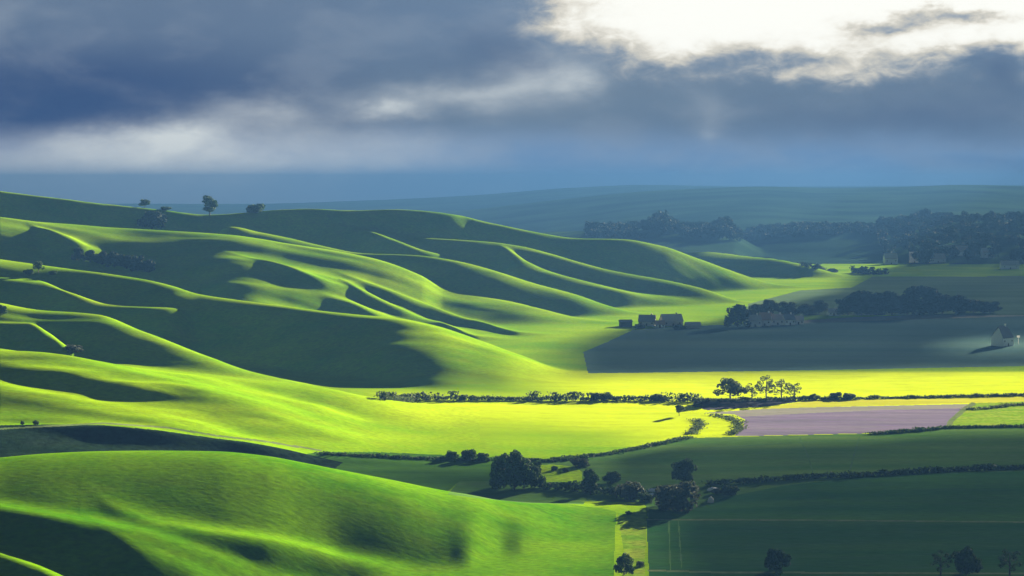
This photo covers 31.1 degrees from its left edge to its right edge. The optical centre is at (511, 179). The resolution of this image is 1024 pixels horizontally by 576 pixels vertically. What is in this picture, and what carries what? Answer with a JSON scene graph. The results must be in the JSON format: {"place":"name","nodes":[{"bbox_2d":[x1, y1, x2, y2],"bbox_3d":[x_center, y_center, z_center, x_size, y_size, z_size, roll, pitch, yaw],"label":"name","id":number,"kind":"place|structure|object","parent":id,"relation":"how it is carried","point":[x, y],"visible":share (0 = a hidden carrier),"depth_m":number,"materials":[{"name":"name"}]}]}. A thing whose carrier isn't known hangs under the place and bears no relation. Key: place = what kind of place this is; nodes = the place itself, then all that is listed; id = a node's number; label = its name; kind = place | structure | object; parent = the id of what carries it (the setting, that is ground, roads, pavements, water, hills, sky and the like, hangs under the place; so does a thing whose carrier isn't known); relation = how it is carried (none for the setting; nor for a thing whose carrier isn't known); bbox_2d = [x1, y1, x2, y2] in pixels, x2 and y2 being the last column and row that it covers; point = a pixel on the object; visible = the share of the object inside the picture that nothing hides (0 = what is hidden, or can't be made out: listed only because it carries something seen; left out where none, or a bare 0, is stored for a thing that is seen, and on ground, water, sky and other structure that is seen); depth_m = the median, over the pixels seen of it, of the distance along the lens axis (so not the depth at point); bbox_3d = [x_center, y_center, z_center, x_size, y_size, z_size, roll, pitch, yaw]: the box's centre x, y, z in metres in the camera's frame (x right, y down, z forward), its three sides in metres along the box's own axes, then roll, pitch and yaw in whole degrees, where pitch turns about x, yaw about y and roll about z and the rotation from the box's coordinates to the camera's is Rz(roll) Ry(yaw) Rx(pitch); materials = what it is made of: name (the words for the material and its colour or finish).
{"place":"outdoors","nodes":[
{"label":"outdoors","id":0,"kind":"place"},
{"bbox_2d":[0,424,342,468],"bbox_3d":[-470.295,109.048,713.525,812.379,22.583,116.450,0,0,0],"label":"scrub bank","id":1,"kind":"structure","parent":0,"point":[44,440],"depth_m":753.25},
{"bbox_2d":[0,451,615,575],"bbox_3d":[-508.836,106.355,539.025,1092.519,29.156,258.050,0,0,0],"label":"hill","id":2,"kind":"structure","parent":0,"point":[155,513],"depth_m":578.91,"materials":[{"name":"plant"}]},
{"bbox_2d":[308,452,494,490],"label":"shaded meadow","id":3,"kind":"structure","parent":0,"point":[446,475],"depth_m":768.11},
{"bbox_2d":[313,451,490,461],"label":"hedge","id":4,"kind":"object","parent":3,"relation":"on","point":[405,456],"visible":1,"depth_m":790.18,"materials":[{"name":"green plant"}]},
{"bbox_2d":[445,450,458,458],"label":"bush","id":5,"kind":"object","parent":3,"relation":"on","point":[451,454],"visible":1,"depth_m":793.41,"materials":[{"name":"green plant"}]},
{"bbox_2d":[460,449,476,460],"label":"bush","id":6,"kind":"object","parent":3,"relation":"on","point":[469,454],"visible":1,"depth_m":791.72,"materials":[{"name":"green plant"}]},
{"bbox_2d":[477,452,489,461],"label":"bush","id":7,"kind":"object","parent":3,"relation":"on","point":[481,456],"visible":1,"depth_m":789.32,"materials":[{"name":"green plant"}]},
{"bbox_2d":[0,191,1023,575],"bbox_3d":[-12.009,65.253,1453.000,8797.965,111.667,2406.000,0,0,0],"label":"hills","id":8,"kind":"structure","parent":0,"point":[264,325],"depth_m":1339.33,"materials":[{"name":"plant"}]},
{"bbox_2d":[64,345,82,352],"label":"bush","id":9,"kind":"object","parent":8,"relation":"on","point":[72,348],"visible":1,"depth_m":1067.65,"materials":[{"name":"green plant"}]},
{"bbox_2d":[71,247,84,260],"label":"broadleaf tree","id":10,"kind":"object","parent":8,"relation":"on","point":[78,251],"visible":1,"depth_m":1614.94,"materials":[{"name":"green plant"}]},
{"bbox_2d":[83,250,97,262],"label":"broadleaf tree","id":11,"kind":"object","parent":8,"relation":"on","point":[90,255],"visible":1,"depth_m":1615.30,"materials":[{"name":"green plant"}]},
{"bbox_2d":[95,251,108,264],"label":"broadleaf tree","id":12,"kind":"object","parent":8,"relation":"on","point":[101,257],"visible":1,"depth_m":1617.19,"materials":[{"name":"green plant"}]},
{"bbox_2d":[105,251,122,266],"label":"broadleaf tree","id":13,"kind":"object","parent":8,"relation":"on","point":[113,257],"visible":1,"depth_m":1614.84,"materials":[{"name":"green plant"}]},
{"bbox_2d":[118,255,132,268],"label":"broadleaf tree","id":14,"kind":"object","parent":8,"relation":"on","point":[127,258],"visible":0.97,"depth_m":1609.84,"materials":[{"name":"green plant"}]},
{"bbox_2d":[127,255,143,270],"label":"broadleaf tree","id":15,"kind":"object","parent":8,"relation":"on","point":[137,264],"visible":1,"depth_m":1601.61,"materials":[{"name":"green plant"}]},
{"bbox_2d":[141,259,155,272],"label":"broadleaf tree","id":16,"kind":"object","parent":8,"relation":"on","point":[149,265],"visible":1,"depth_m":1594.67,"materials":[{"name":"green plant"}]},
{"bbox_2d":[137,210,167,228],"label":"broadleaf tree","id":17,"kind":"object","parent":8,"relation":"on","point":[156,218],"visible":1,"depth_m":1911.22,"materials":[{"name":"green plant"}]},
{"bbox_2d":[201,195,217,214],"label":"tall tree","id":18,"kind":"object","parent":8,"relation":"on","point":[211,203],"visible":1,"depth_m":1958.49,"materials":[{"name":"green plant"}]},
{"bbox_2d":[246,203,265,212],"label":"bush","id":19,"kind":"object","parent":8,"relation":"on","point":[256,208],"visible":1,"depth_m":1966.48,"materials":[{"name":"green plant"}]},
{"bbox_2d":[373,390,702,402],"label":"hedge","id":20,"kind":"object","parent":8,"relation":"on","point":[412,397],"visible":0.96,"depth_m":1000.61,"materials":[{"name":"green plant"}]},
{"bbox_2d":[659,312,683,325],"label":"farmhouse","id":21,"kind":"object","parent":8,"relation":"on","point":[673,319],"visible":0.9,"depth_m":1522.65,"materials":[{"name":"stone"}]},
{"bbox_2d":[797,262,838,272],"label":"hedge","id":22,"kind":"object","parent":8,"relation":"on","point":[819,266],"visible":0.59,"depth_m":2309.59,"materials":[{"name":"green plant"}]},
{"bbox_2d":[0,402,1023,573],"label":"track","id":23,"kind":"structure","parent":0,"point":[957,415],"depth_m":652.34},
{"bbox_2d":[0,0,1023,203],"label":"sky","id":24,"kind":"structure","parent":0,"point":[102,101],"materials":[{"name":"blue"}]},
{"bbox_2d":[540,464,581,481],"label":"pasture","id":25,"kind":"structure","parent":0,"point":[558,474],"depth_m":755.87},
{"bbox_2d":[111,185,1023,263],"bbox_3d":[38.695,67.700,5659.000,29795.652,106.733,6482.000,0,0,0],"label":"hill","id":26,"kind":"structure","parent":0,"point":[565,212],"depth_m":4442.25,"materials":[{"name":"plant"}]},
{"bbox_2d":[583,210,743,241],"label":"forest","id":27,"kind":"object","parent":26,"relation":"on","point":[660,223],"visible":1,"depth_m":2888.32,"materials":[{"name":"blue plant"}]},
{"bbox_2d":[742,220,883,241],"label":"forest","id":28,"kind":"object","parent":26,"relation":"on","point":[826,227],"visible":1,"depth_m":3180.57,"materials":[{"name":"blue plant"}]},
{"bbox_2d":[883,253,897,263],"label":"white house","id":29,"kind":"structure","parent":26,"relation":"on","point":[890,258],"depth_m":2646.56,"materials":[{"name":"clear stone"}]},
{"bbox_2d":[929,253,945,262],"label":"white house","id":30,"kind":"structure","parent":26,"relation":"on","point":[939,258],"depth_m":2662.29,"materials":[{"name":"clear stone"}]},
{"bbox_2d":[874,208,1023,262],"bbox_3d":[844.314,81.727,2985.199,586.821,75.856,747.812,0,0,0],"label":"forest","id":31,"kind":"object","parent":26,"relation":"on","point":[975,239],"visible":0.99,"depth_m":2972.79,"materials":[{"name":"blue plant"}]},
{"bbox_2d":[946,245,967,255],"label":"white house","id":32,"kind":"structure","parent":26,"relation":"on","point":[961,248],"depth_m":2748.13,"materials":[{"name":"clear stone"}]},
{"bbox_2d":[980,248,993,257],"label":"white house","id":33,"kind":"structure","parent":26,"relation":"on","point":[984,253],"depth_m":2709.50,"materials":[{"name":"clear stone"}]},
{"bbox_2d":[999,260,1019,268],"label":"white house","id":34,"kind":"structure","parent":26,"relation":"on","point":[1009,264],"depth_m":2491.11,"materials":[{"name":"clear stone"}]},
{"bbox_2d":[325,371,1023,440],"bbox_3d":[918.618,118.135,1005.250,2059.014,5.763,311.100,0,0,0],"label":"yellow field","id":35,"kind":"structure","parent":0,"point":[607,421],"depth_m":1051.54,"materials":[{"name":"plant"}]},
{"bbox_2d":[685,418,708,433],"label":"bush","id":36,"kind":"object","parent":35,"relation":"on","point":[699,424],"visible":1,"depth_m":893.36,"materials":[{"name":"green plant"}]},
{"bbox_2d":[858,392,1023,398],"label":"hedge","id":37,"kind":"object","parent":35,"relation":"on","point":[874,396],"visible":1,"depth_m":1020.65,"materials":[{"name":"green plant"}]},
{"bbox_2d":[448,427,1023,517],"bbox_3d":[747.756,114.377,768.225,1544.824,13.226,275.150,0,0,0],"label":"green field","id":38,"kind":"structure","parent":0,"point":[650,467],"depth_m":793.39,"materials":[{"name":"plant"}]},
{"bbox_2d":[488,474,502,488],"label":"bush","id":39,"kind":"object","parent":38,"relation":"on","point":[497,480],"visible":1,"depth_m":719.73,"materials":[{"name":"green plant"}]},
{"bbox_2d":[489,453,516,488],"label":"broadleaf tree","id":40,"kind":"object","parent":38,"relation":"on","point":[499,464],"visible":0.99,"depth_m":720.05,"materials":[{"name":"green plant"}]},
{"bbox_2d":[502,450,524,489],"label":"tall tree","id":41,"kind":"object","parent":38,"relation":"on","point":[515,459],"visible":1,"depth_m":717.40,"materials":[{"name":"green plant"}]},
{"bbox_2d":[512,458,538,488],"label":"broadleaf tree","id":42,"kind":"object","parent":38,"relation":"on","point":[526,465],"visible":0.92,"depth_m":718.66,"materials":[{"name":"green plant"}]},
{"bbox_2d":[525,465,545,487],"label":"broadleaf tree","id":43,"kind":"object","parent":38,"relation":"on","point":[538,474],"visible":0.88,"depth_m":722.84,"materials":[{"name":"green plant"}]},
{"bbox_2d":[488,455,588,461],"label":"hedge","id":44,"kind":"object","parent":38,"relation":"on","point":[558,459],"visible":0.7,"depth_m":791.43,"materials":[{"name":"green plant"}]},
{"bbox_2d":[570,458,589,467],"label":"bush","id":45,"kind":"object","parent":38,"relation":"on","point":[582,462],"visible":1,"depth_m":773.94,"materials":[{"name":"green plant"}]},
{"bbox_2d":[531,480,648,496],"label":"hedge","id":46,"kind":"object","parent":38,"relation":"on","point":[610,490],"visible":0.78,"depth_m":714.89,"materials":[{"name":"green plant"}]},
{"bbox_2d":[580,468,599,493],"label":"tall tree","id":47,"kind":"object","parent":38,"relation":"on","point":[590,479],"visible":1,"depth_m":706.75,"materials":[{"name":"green plant"}]},
{"bbox_2d":[602,471,620,483],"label":"bush","id":48,"kind":"object","parent":38,"relation":"on","point":[613,477],"visible":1,"depth_m":732.71,"materials":[{"name":"green plant"}]},
{"bbox_2d":[550,436,696,459],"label":"hedge","id":49,"kind":"object","parent":38,"relation":"on","point":[651,444],"visible":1,"depth_m":822.38,"materials":[{"name":"green plant"}]},
{"bbox_2d":[615,481,646,499],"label":"bush","id":50,"kind":"object","parent":38,"relation":"on","point":[629,491],"visible":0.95,"depth_m":695.09,"materials":[{"name":"green plant"}]},
{"bbox_2d":[637,492,653,503],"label":"bush","id":51,"kind":"object","parent":38,"relation":"on","point":[646,498],"visible":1,"depth_m":688.00,"materials":[{"name":"green plant"}]},
{"bbox_2d":[652,480,700,512],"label":"bush","id":52,"kind":"object","parent":38,"relation":"on","point":[682,492],"visible":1,"depth_m":670.60,"materials":[{"name":"green plant"}]},
{"bbox_2d":[671,458,697,481],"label":"broadleaf tree","id":53,"kind":"object","parent":38,"relation":"on","point":[683,470],"visible":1,"depth_m":732.07,"materials":[{"name":"green plant"}]},
{"bbox_2d":[721,485,739,494],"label":"bush","id":54,"kind":"object","parent":38,"relation":"on","point":[727,490],"visible":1,"depth_m":700.58,"materials":[{"name":"green plant"}]},
{"bbox_2d":[699,463,1023,485],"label":"hedge","id":55,"kind":"object","parent":38,"relation":"on","point":[924,469],"visible":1,"depth_m":731.57,"materials":[{"name":"green plant"}]},
{"bbox_2d":[865,423,1023,434],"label":"hedge","id":56,"kind":"object","parent":38,"relation":"on","point":[917,429],"visible":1,"depth_m":888.73,"materials":[{"name":"green plant"}]},
{"bbox_2d":[693,398,798,409],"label":"hedge bank","id":57,"kind":"structure","parent":0,"point":[713,405],"depth_m":989.57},
{"bbox_2d":[713,378,748,397],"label":"broadleaf tree","id":58,"kind":"object","parent":57,"relation":"on","point":[732,386],"visible":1,"depth_m":1003.42,"materials":[{"name":"green plant"}]},
{"bbox_2d":[744,383,760,397],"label":"sparse tree","id":59,"kind":"object","parent":57,"relation":"on","point":[752,390],"visible":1,"depth_m":1005.90,"materials":[{"name":"green plant"}]},
{"bbox_2d":[756,375,774,397],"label":"sparse tree","id":60,"kind":"object","parent":57,"relation":"on","point":[769,384],"visible":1,"depth_m":1006.52,"materials":[{"name":"green plant"}]},
{"bbox_2d":[696,395,860,401],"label":"hedge","id":61,"kind":"object","parent":57,"relation":"on","point":[743,398],"visible":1,"depth_m":1003.83,"materials":[{"name":"green plant"}]},
{"bbox_2d":[770,379,790,396],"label":"sparse tree","id":62,"kind":"object","parent":57,"relation":"on","point":[778,384],"visible":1,"depth_m":1006.57,"materials":[{"name":"green plant"}]},
{"bbox_2d":[788,383,801,397],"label":"sparse tree","id":63,"kind":"object","parent":57,"relation":"on","point":[791,387],"visible":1,"depth_m":1006.64,"materials":[{"name":"green plant"}]},
{"bbox_2d":[583,316,1023,372],"bbox_3d":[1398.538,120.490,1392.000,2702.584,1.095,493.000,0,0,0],"label":"dark crop field","id":64,"kind":"structure","parent":0,"point":[931,343],"depth_m":1320.20,"materials":[{"name":"plant"}]},
{"bbox_2d":[619,319,632,326],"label":"farm shed","id":65,"kind":"structure","parent":64,"relation":"on","point":[625,323],"depth_m":1511.26,"materials":[{"name":"grey stone"}]},
{"bbox_2d":[638,313,655,325],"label":"farmhouse","id":66,"kind":"object","parent":64,"relation":"on","point":[647,320],"visible":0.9,"depth_m":1521.46,"materials":[{"name":"stone"}]},
{"bbox_2d":[655,320,664,327],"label":"farmhouse","id":67,"kind":"object","parent":64,"relation":"on","point":[660,323],"visible":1,"depth_m":1505.17,"materials":[{"name":"stone"}]},
{"bbox_2d":[684,322,700,327],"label":"farm shed","id":68,"kind":"structure","parent":64,"relation":"on","point":[693,324],"depth_m":1496.25,"materials":[{"name":"stone"}]},
{"bbox_2d":[724,304,750,326],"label":"broadleaf tree","id":69,"kind":"object","parent":64,"relation":"on","point":[738,311],"visible":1,"depth_m":1504.78,"materials":[{"name":"green plant"}]},
{"bbox_2d":[746,313,761,326],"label":"stone house","id":70,"kind":"structure","parent":64,"relation":"on","point":[755,320],"depth_m":1514.46,"materials":[{"name":"grey stone"}]},
{"bbox_2d":[759,311,772,325],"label":"stone house","id":71,"kind":"structure","parent":64,"relation":"on","point":[766,317],"depth_m":1523.29,"materials":[{"name":"stone"}]},
{"bbox_2d":[772,313,783,324],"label":"stone house","id":72,"kind":"structure","parent":64,"relation":"on","point":[778,319],"depth_m":1530.51,"materials":[{"name":"grey stone"}]},
{"bbox_2d":[782,312,795,324],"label":"stone house","id":73,"kind":"structure","parent":64,"relation":"on","point":[790,319],"depth_m":1530.21,"materials":[{"name":"grey stone"}]},
{"bbox_2d":[990,324,1014,346],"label":"white cottage","id":74,"kind":"structure","parent":64,"relation":"on","point":[1002,336],"depth_m":1332.20,"materials":[{"name":"paint"}]},
{"bbox_2d":[668,436,952,569],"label":"tramline","id":75,"kind":"object","parent":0,"point":[858,440],"visible":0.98,"depth_m":832.34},
{"bbox_2d":[618,402,1023,575],"bbox_3d":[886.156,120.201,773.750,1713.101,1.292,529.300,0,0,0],"label":"rough pasture","id":76,"kind":"structure","parent":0,"point":[633,529],"depth_m":660.59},
{"bbox_2d":[613,553,633,574],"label":"broadleaf tree","id":77,"kind":"object","parent":76,"relation":"on","point":[623,560],"visible":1,"depth_m":560.52,"materials":[{"name":"green plant"}]},
{"bbox_2d":[960,402,1023,409],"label":"hedge","id":78,"kind":"object","parent":76,"relation":"on","point":[1003,405],"visible":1,"depth_m":975.23,"materials":[{"name":"green plant"}]},
{"bbox_2d":[646,518,1023,575],"bbox_3d":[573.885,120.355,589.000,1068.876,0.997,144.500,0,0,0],"label":"nearest field","id":79,"kind":"structure","parent":0,"point":[807,546],"depth_m":607.45,"materials":[{"name":"plant"}]},
{"bbox_2d":[764,548,791,574],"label":"broadleaf tree","id":80,"kind":"object","parent":79,"relation":"on","point":[771,561],"visible":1,"depth_m":563.44,"materials":[{"name":"green plant"}]},
{"bbox_2d":[930,550,952,574],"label":"sparse tree","id":81,"kind":"object","parent":79,"relation":"on","point":[937,559],"visible":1,"depth_m":561.43,"materials":[{"name":"green plant"}]},
{"bbox_2d":[952,546,982,574],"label":"broadleaf tree","id":82,"kind":"object","parent":79,"relation":"on","point":[963,564],"visible":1,"depth_m":560.43,"materials":[{"name":"green plant"}]},
{"bbox_2d":[997,549,1021,575],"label":"sparse tree","id":83,"kind":"object","parent":79,"relation":"on","point":[1006,561],"visible":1,"depth_m":560.71,"materials":[{"name":"green plant"}]},
{"bbox_2d":[649,471,1023,520],"bbox_3d":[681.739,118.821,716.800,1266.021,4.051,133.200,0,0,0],"label":"dark green field","id":84,"kind":"structure","parent":0,"point":[987,496],"depth_m":685.21,"materials":[{"name":"plant"}]},
{"bbox_2d":[709,404,967,416],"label":"fallow strip","id":85,"kind":"object","parent":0,"point":[764,412],"visible":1,"depth_m":963.28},
{"bbox_2d":[735,408,961,435],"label":"ploughed field","id":86,"kind":"structure","parent":0,"point":[853,422],"depth_m":915.89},
{"bbox_2d":[704,413,748,433],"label":"hedge","id":87,"kind":"object","parent":86,"relation":"on","point":[737,423],"visible":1,"depth_m":903.97,"materials":[{"name":"green plant"}]},
{"bbox_2d":[747,276,1023,314],"bbox_3d":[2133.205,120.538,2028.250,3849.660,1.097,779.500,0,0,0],"label":"valley meadow","id":88,"kind":"structure","parent":0,"point":[1006,293],"depth_m":1991.14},
{"bbox_2d":[763,299,780,313],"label":"broadleaf tree","id":89,"kind":"object","parent":88,"relation":"on","point":[769,305],"visible":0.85,"depth_m":1634.71,"materials":[{"name":"green plant"}]},
{"bbox_2d":[777,301,800,314],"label":"broadleaf tree","id":90,"kind":"object","parent":88,"relation":"on","point":[786,308],"visible":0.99,"depth_m":1634.69,"materials":[{"name":"green plant"}]},
{"bbox_2d":[797,304,816,314],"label":"broadleaf tree","id":91,"kind":"object","parent":88,"relation":"on","point":[805,309],"visible":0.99,"depth_m":1634.73,"materials":[{"name":"green plant"}]},
{"bbox_2d":[812,300,827,313],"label":"broadleaf tree","id":92,"kind":"object","parent":88,"relation":"on","point":[819,306],"visible":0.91,"depth_m":1655.50,"materials":[{"name":"green plant"}]},
{"bbox_2d":[826,307,837,315],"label":"stone house","id":93,"kind":"structure","parent":88,"relation":"on","point":[831,311],"depth_m":1634.88,"materials":[{"name":"grey stone"}]},
{"bbox_2d":[835,295,860,314],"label":"broadleaf tree","id":94,"kind":"object","parent":88,"relation":"on","point":[841,303],"visible":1,"depth_m":1632.15,"materials":[{"name":"green plant"}]},
{"bbox_2d":[844,290,879,314],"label":"broadleaf tree","id":95,"kind":"object","parent":88,"relation":"on","point":[864,297],"visible":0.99,"depth_m":1629.38,"materials":[{"name":"green plant"}]},
{"bbox_2d":[849,265,888,273],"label":"hedge","id":96,"kind":"object","parent":88,"relation":"on","point":[862,270],"visible":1,"depth_m":2350.61,"materials":[{"name":"green plant"}]},
{"bbox_2d":[862,292,894,314],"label":"broadleaf tree","id":97,"kind":"object","parent":88,"relation":"on","point":[880,300],"visible":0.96,"depth_m":1629.71,"materials":[{"name":"green plant"}]},
{"bbox_2d":[875,290,907,314],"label":"broadleaf tree","id":98,"kind":"object","parent":88,"relation":"on","point":[896,302],"visible":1,"depth_m":1629.97,"materials":[{"name":"green plant"}]},
{"bbox_2d":[899,293,917,313],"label":"broadleaf tree","id":99,"kind":"object","parent":88,"relation":"on","point":[905,309],"visible":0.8,"depth_m":1638.53,"materials":[{"name":"green plant"}]},
{"bbox_2d":[902,285,941,315],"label":"broadleaf tree","id":100,"kind":"object","parent":88,"relation":"on","point":[923,305],"visible":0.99,"depth_m":1637.46,"materials":[{"name":"green plant"}]},
{"bbox_2d":[927,294,958,313],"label":"broadleaf tree","id":101,"kind":"object","parent":88,"relation":"on","point":[948,300],"visible":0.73,"depth_m":1650.07,"materials":[{"name":"green plant"}]},
{"bbox_2d":[943,295,970,313],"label":"broadleaf tree","id":102,"kind":"object","parent":88,"relation":"on","point":[957,307],"visible":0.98,"depth_m":1650.60,"materials":[{"name":"green plant"}]},
{"bbox_2d":[966,299,986,312],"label":"broadleaf tree","id":103,"kind":"object","parent":88,"relation":"on","point":[973,306],"visible":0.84,"depth_m":1661.53,"materials":[{"name":"green plant"}]},
{"bbox_2d":[982,301,1002,312],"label":"broadleaf tree","id":104,"kind":"object","parent":88,"relation":"on","point":[995,306],"visible":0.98,"depth_m":1664.46,"materials":[{"name":"green plant"}]},
{"bbox_2d":[760,397,1023,408],"bbox_3d":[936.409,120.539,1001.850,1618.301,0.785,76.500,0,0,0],"label":"pale crop strip","id":105,"kind":"object","parent":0,"point":[839,403],"visible":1,"depth_m":999.54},
{"bbox_2d":[804,315,1023,322],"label":"stubble strip","id":106,"kind":"object","parent":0,"point":[901,317],"visible":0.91,"depth_m":1606.67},
{"bbox_2d":[747,304,765,314],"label":"broadleaf tree","id":107,"kind":"object","parent":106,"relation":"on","point":[755,308],"visible":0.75,"depth_m":1618.38,"materials":[{"name":"green plant"}]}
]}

